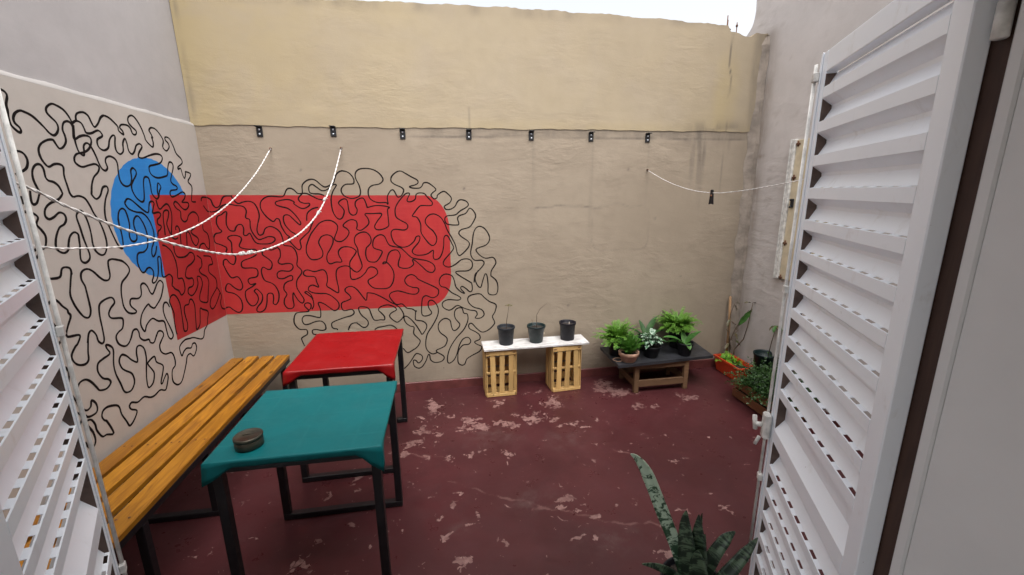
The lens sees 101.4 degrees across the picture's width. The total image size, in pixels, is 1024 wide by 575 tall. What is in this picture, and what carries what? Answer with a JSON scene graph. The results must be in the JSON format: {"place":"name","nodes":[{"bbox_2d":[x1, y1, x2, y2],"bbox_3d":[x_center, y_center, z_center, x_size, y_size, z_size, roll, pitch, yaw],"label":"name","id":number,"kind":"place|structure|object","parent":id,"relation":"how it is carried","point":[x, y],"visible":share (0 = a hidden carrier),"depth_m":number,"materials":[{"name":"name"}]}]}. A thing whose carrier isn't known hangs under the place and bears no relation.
{"place":"outdoors","nodes":[
{"label":"outdoors","id":0,"kind":"place"},
{"bbox_2d":[116,367,863,574],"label":"floor","id":1,"kind":"structure","parent":0,"point":[535,478],"depth_m":2.50,"materials":[{"name":"red paint"}]},
{"bbox_2d":[0,0,239,518],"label":"wall","id":2,"kind":"structure","parent":1,"relation":"on","point":[102,126],"depth_m":2.30,"materials":[{"name":"beige paint"}]},
{"bbox_2d":[19,355,289,574],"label":"bench","id":3,"kind":"object","parent":1,"relation":"on","point":[187,432],"visible":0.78,"depth_m":2.25,"materials":[{"name":"orange wood"}]},
{"bbox_2d":[213,396,402,574],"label":"table","id":4,"kind":"object","parent":1,"relation":"on","point":[380,504],"visible":0.26,"depth_m":1.80,"materials":[{"name":"black paint"}]},
{"bbox_2d":[201,381,396,486],"bbox_3d":[-0.906,0.647,1.948,0.677,0.119,0.622,-3,13,-9],"label":"tablecloth","id":5,"kind":"object","parent":4,"relation":"on","point":[304,424],"visible":0.98,"depth_m":1.84,"materials":[{"name":"teal fabric"}]},
{"bbox_2d":[232,428,263,452],"bbox_3d":[-1.069,0.619,1.700,0.107,0.050,0.107,-3,13,-9],"label":"tin","id":6,"kind":"object","parent":5,"relation":"on","point":[248,440],"visible":1,"depth_m":1.67,"materials":[{"name":"brown metal"}]},
{"bbox_2d":[289,339,407,482],"bbox_3d":[-1.065,0.769,2.870,0.600,0.736,0.670,-3,13,-9],"label":"table","id":7,"kind":"object","parent":1,"relation":"on","point":[306,475],"visible":0.36,"depth_m":2.63,"materials":[{"name":"black paint"}]},
{"bbox_2d":[283,329,403,386],"bbox_3d":[-1.069,0.450,2.793,0.630,0.109,0.695,-3,13,-9],"label":"tablecloth","id":8,"kind":"object","parent":7,"relation":"on","point":[343,352],"visible":1,"depth_m":2.66,"materials":[{"name":"red fabric"}]},
{"bbox_2d":[169,0,767,403],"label":"back wall","id":9,"kind":"structure","parent":1,"relation":"on","point":[438,238],"depth_m":3.48,"materials":[{"name":"beige paint"}]},
{"bbox_2d":[33,147,271,249],"bbox_3d":[-1.711,-0.463,1.826,0.018,0.568,2.954,-2,13,-5],"label":"clothesline","id":10,"kind":"object","parent":9,"relation":"attached to","point":[74,248],"visible":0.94,"depth_m":2.02,"materials":[{"name":"white fabric"}]},
{"bbox_2d":[16,147,341,255],"bbox_3d":[-1.425,-0.444,1.876,0.036,0.689,3.025,0,13,4],"label":"clothesline","id":11,"kind":"object","parent":9,"relation":"attached to","point":[120,227],"visible":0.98,"depth_m":1.77,"materials":[{"name":"white fabric"}]},
{"bbox_2d":[254,125,262,136],"bbox_3d":[-1.898,-1.171,3.135,0.042,0.076,0.044,-3,13,-9],"label":"wall bracket","id":12,"kind":"object","parent":9,"relation":"attached to","point":[259,130],"depth_m":3.15,"materials":[{"name":"black metal"}]},
{"bbox_2d":[329,125,336,136],"bbox_3d":[-1.378,-1.201,3.215,0.042,0.076,0.044,-3,13,-9],"label":"wall bracket","id":13,"kind":"object","parent":9,"relation":"attached to","point":[333,130],"depth_m":3.23,"materials":[{"name":"black metal"}]},
{"bbox_2d":[399,128,405,138],"bbox_3d":[-0.863,-1.211,3.298,0.042,0.076,0.044,-3,13,-9],"label":"wall bracket","id":14,"kind":"object","parent":9,"relation":"attached to","point":[402,133],"depth_m":3.31,"materials":[{"name":"black metal"}]},
{"bbox_2d":[466,129,471,139],"bbox_3d":[-0.347,-1.236,3.378,0.042,0.076,0.044,-3,13,-9],"label":"wall bracket","id":15,"kind":"object","parent":9,"relation":"attached to","point":[468,135],"depth_m":3.39,"materials":[{"name":"black metal"}]},
{"bbox_2d":[529,130,534,140],"bbox_3d":[0.163,-1.256,3.458,0.042,0.076,0.044,-3,13,-9],"label":"wall bracket","id":16,"kind":"object","parent":9,"relation":"attached to","point":[531,135],"depth_m":3.47,"materials":[{"name":"black metal"}]},
{"bbox_2d":[589,131,594,141],"bbox_3d":[0.675,-1.276,3.539,0.042,0.076,0.044,-3,13,-9],"label":"wall bracket","id":17,"kind":"object","parent":9,"relation":"attached to","point":[591,134],"depth_m":3.55,"materials":[{"name":"black metal"}]},
{"bbox_2d":[645,133,651,142],"bbox_3d":[1.181,-1.295,3.618,0.042,0.076,0.044,-3,13,-9],"label":"wall bracket","id":18,"kind":"object","parent":9,"relation":"attached to","point":[647,137],"depth_m":3.63,"materials":[{"name":"black metal"}]},
{"bbox_2d":[647,169,803,192],"bbox_3d":[1.508,-0.701,2.307,0.018,0.358,2.949,-3,13,-12],"label":"clothesline","id":19,"kind":"object","parent":9,"relation":"attached to","point":[727,192],"visible":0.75,"depth_m":2.70,"materials":[{"name":"white fabric"}]},
{"bbox_2d":[708,190,713,203],"bbox_3d":[1.384,-0.628,2.903,0.018,0.100,0.034,-7,14,-25],"label":"clothespin","id":20,"kind":"object","parent":19,"relation":"attached to","point":[711,199],"visible":1,"depth_m":2.90,"materials":[{"name":"black paint"}]},
{"bbox_2d":[482,347,516,397],"bbox_3d":[-0.111,0.726,3.718,0.280,0.430,0.204,-3,13,-10],"label":"fruit crate","id":21,"kind":"object","parent":1,"relation":"on","point":[502,370],"visible":0.74,"depth_m":3.65,"materials":[{"name":"brown wood"}]},
{"bbox_2d":[481,334,588,351],"bbox_3d":[0.203,0.489,3.710,0.934,0.018,0.233,-3,13,-9],"label":"shelf board","id":22,"kind":"object","parent":21,"relation":"on","point":[526,343],"visible":0.92,"depth_m":3.66,"materials":[{"name":"white wood"}]},
{"bbox_2d":[497,304,514,345],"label":"potted plant","id":23,"kind":"object","parent":22,"relation":"on","point":[506,333],"visible":1,"depth_m":3.61,"materials":[{"name":"brown plant"}]},
{"bbox_2d":[527,302,547,343],"bbox_3d":[0.220,0.304,3.676,0.184,0.356,0.166,-3,13,-9],"label":"potted plant","id":24,"kind":"object","parent":22,"relation":"on","point":[536,332],"visible":1,"depth_m":3.65,"materials":[{"name":"brown plant"}]},
{"bbox_2d":[559,319,575,340],"bbox_3d":[0.497,0.383,3.754,0.152,0.162,0.152,-3,13,-9],"label":"flower pot","id":25,"kind":"object","parent":22,"relation":"on","point":[567,329],"visible":1,"depth_m":3.71,"materials":[{"name":"plastic"}]},
{"bbox_2d":[546,345,581,391],"bbox_3d":[0.465,0.700,3.806,0.278,0.430,0.204,-4,13,-13],"label":"fruit crate","id":26,"kind":"object","parent":1,"relation":"on","point":[574,373],"visible":0.78,"depth_m":3.74,"materials":[{"name":"brown wood"}]},
{"bbox_2d":[600,340,712,392],"bbox_3d":[1.342,0.739,3.867,0.959,0.304,0.445,-3,13,-9],"label":"plant stand","id":27,"kind":"object","parent":1,"relation":"on","point":[668,359],"visible":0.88,"depth_m":3.73,"materials":[{"name":"brown wood"}]},
{"bbox_2d":[590,318,640,356],"bbox_3d":[0.932,0.449,3.754,0.435,0.318,0.406,-3,13,-9],"label":"potted plant","id":28,"kind":"object","parent":27,"relation":"on","point":[613,333],"visible":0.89,"depth_m":3.71,"materials":[{"name":"green plant"}]},
{"bbox_2d":[617,331,643,362],"bbox_3d":[1.007,0.513,3.603,0.282,0.258,0.284,-3,13,-9],"label":"potted plant","id":29,"kind":"object","parent":27,"relation":"on","point":[628,351],"visible":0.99,"depth_m":3.58,"materials":[{"name":"plant"}]},
{"bbox_2d":[627,316,667,350],"bbox_3d":[1.252,0.441,3.864,0.424,0.278,0.303,-3,13,-9],"label":"potted plant","id":30,"kind":"object","parent":27,"relation":"on","point":[651,323],"visible":0.34,"depth_m":3.91,"materials":[{"name":"green plant"}]},
{"bbox_2d":[641,328,662,358],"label":"potted plant","id":31,"kind":"object","parent":27,"relation":"on","point":[651,348],"visible":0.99,"depth_m":3.67,"materials":[{"name":"white plant"}]},
{"bbox_2d":[653,306,702,348],"bbox_3d":[1.554,0.382,3.918,0.475,0.364,0.448,-3,13,-9],"label":"potted plant","id":32,"kind":"object","parent":27,"relation":"on","point":[676,323],"visible":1,"depth_m":3.89,"materials":[{"name":"green plant"}]},
{"bbox_2d":[664,330,700,356],"bbox_3d":[1.550,0.505,3.745,0.414,0.201,0.193,-3,13,-9],"label":"potted plant","id":33,"kind":"object","parent":27,"relation":"on","point":[685,344],"visible":1,"depth_m":3.74,"materials":[{"name":"green plant"}]},
{"bbox_2d":[630,454,757,574],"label":"snake plant","id":34,"kind":"object","parent":1,"relation":"on","point":[692,554],"visible":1,"depth_m":1.58,"materials":[{"name":"green plant"}]},
{"bbox_2d":[713,351,752,379],"bbox_3d":[2.102,0.743,4.014,0.235,0.213,0.376,-3,13,-9],"label":"planter","id":35,"kind":"object","parent":1,"relation":"on","point":[725,362],"visible":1,"depth_m":4.03,"materials":[{"name":"orange plastic"}]},
{"bbox_2d":[725,296,731,351],"bbox_3d":[2.126,0.396,4.111,0.028,0.623,0.092,2,13,11],"label":"stick","id":36,"kind":"object","parent":35,"relation":"in","point":[729,313],"visible":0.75,"depth_m":4.09,"materials":[{"name":"brown wood"}]},
{"bbox_2d":[722,301,755,358],"bbox_3d":[2.203,0.418,4.021,0.294,0.611,0.101,6,14,27],"label":"climbing plant","id":37,"kind":"object","parent":35,"relation":"in","point":[745,317],"visible":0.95,"depth_m":4.04,"materials":[{"name":"green plant"}]},
{"bbox_2d":[753,325,782,370],"bbox_3d":[2.234,0.617,3.701,0.190,0.600,0.188,-3,13,-9],"label":"potted plant","id":38,"kind":"object","parent":1,"relation":"on","point":[759,355],"visible":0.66,"depth_m":3.66,"materials":[{"name":"black plant"}]},
{"bbox_2d":[724,352,819,419],"bbox_3d":[2.117,0.795,3.371,0.720,0.398,0.786,-3,13,-9],"label":"crate planter","id":39,"kind":"object","parent":1,"relation":"on","point":[751,389],"visible":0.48,"depth_m":3.40,"materials":[{"name":"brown wood"}]},
{"bbox_2d":[723,0,953,437],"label":"wall","id":40,"kind":"structure","parent":1,"relation":"on","point":[802,37],"depth_m":3.60,"materials":[{"name":"grey paint"}]},
{"bbox_2d":[773,138,831,285],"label":"wall panel","id":41,"kind":"structure","parent":40,"relation":"attached to","point":[788,203],"depth_m":3.43,"materials":[{"name":"beige paint"}]},
{"bbox_2d":[362,0,756,35],"label":"sky","id":42,"kind":"structure","parent":0,"point":[743,12],"materials":[{"name":"white"}]},
{"bbox_3d":[0.426,0.161,0.736,4.606,2.850,0.110,-3,13,-9],"label":"house wall","id":43,"kind":"object","parent":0,"visible":0},
{"bbox_2d":[873,0,1021,574],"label":"door frame","id":44,"kind":"object","parent":43,"relation":"attached to","point":[989,96],"visible":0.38,"depth_m":0.80,"materials":[{"name":"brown wood"}]},
{"bbox_2d":[0,89,127,574],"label":"louvred door","id":45,"kind":"structure","parent":44,"relation":"attached to","point":[84,544],"depth_m":0.99,"materials":[{"name":"white paint"}]},
{"bbox_2d":[748,0,998,574],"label":"louvred door","id":46,"kind":"structure","parent":44,"relation":"attached to","point":[881,113],"depth_m":1.04,"materials":[{"name":"white paint"}]},
{"bbox_2d":[889,0,1023,574],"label":"door","id":47,"kind":"structure","parent":44,"relation":"attached to","point":[963,512],"depth_m":0.74,"materials":[{"name":"white paint"}]},
{"bbox_2d":[989,0,1017,40],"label":"hinge","id":48,"kind":"object","parent":44,"relation":"attached to","point":[1004,15],"visible":1,"depth_m":0.69,"materials":[{"name":"white paint"}]}
]}

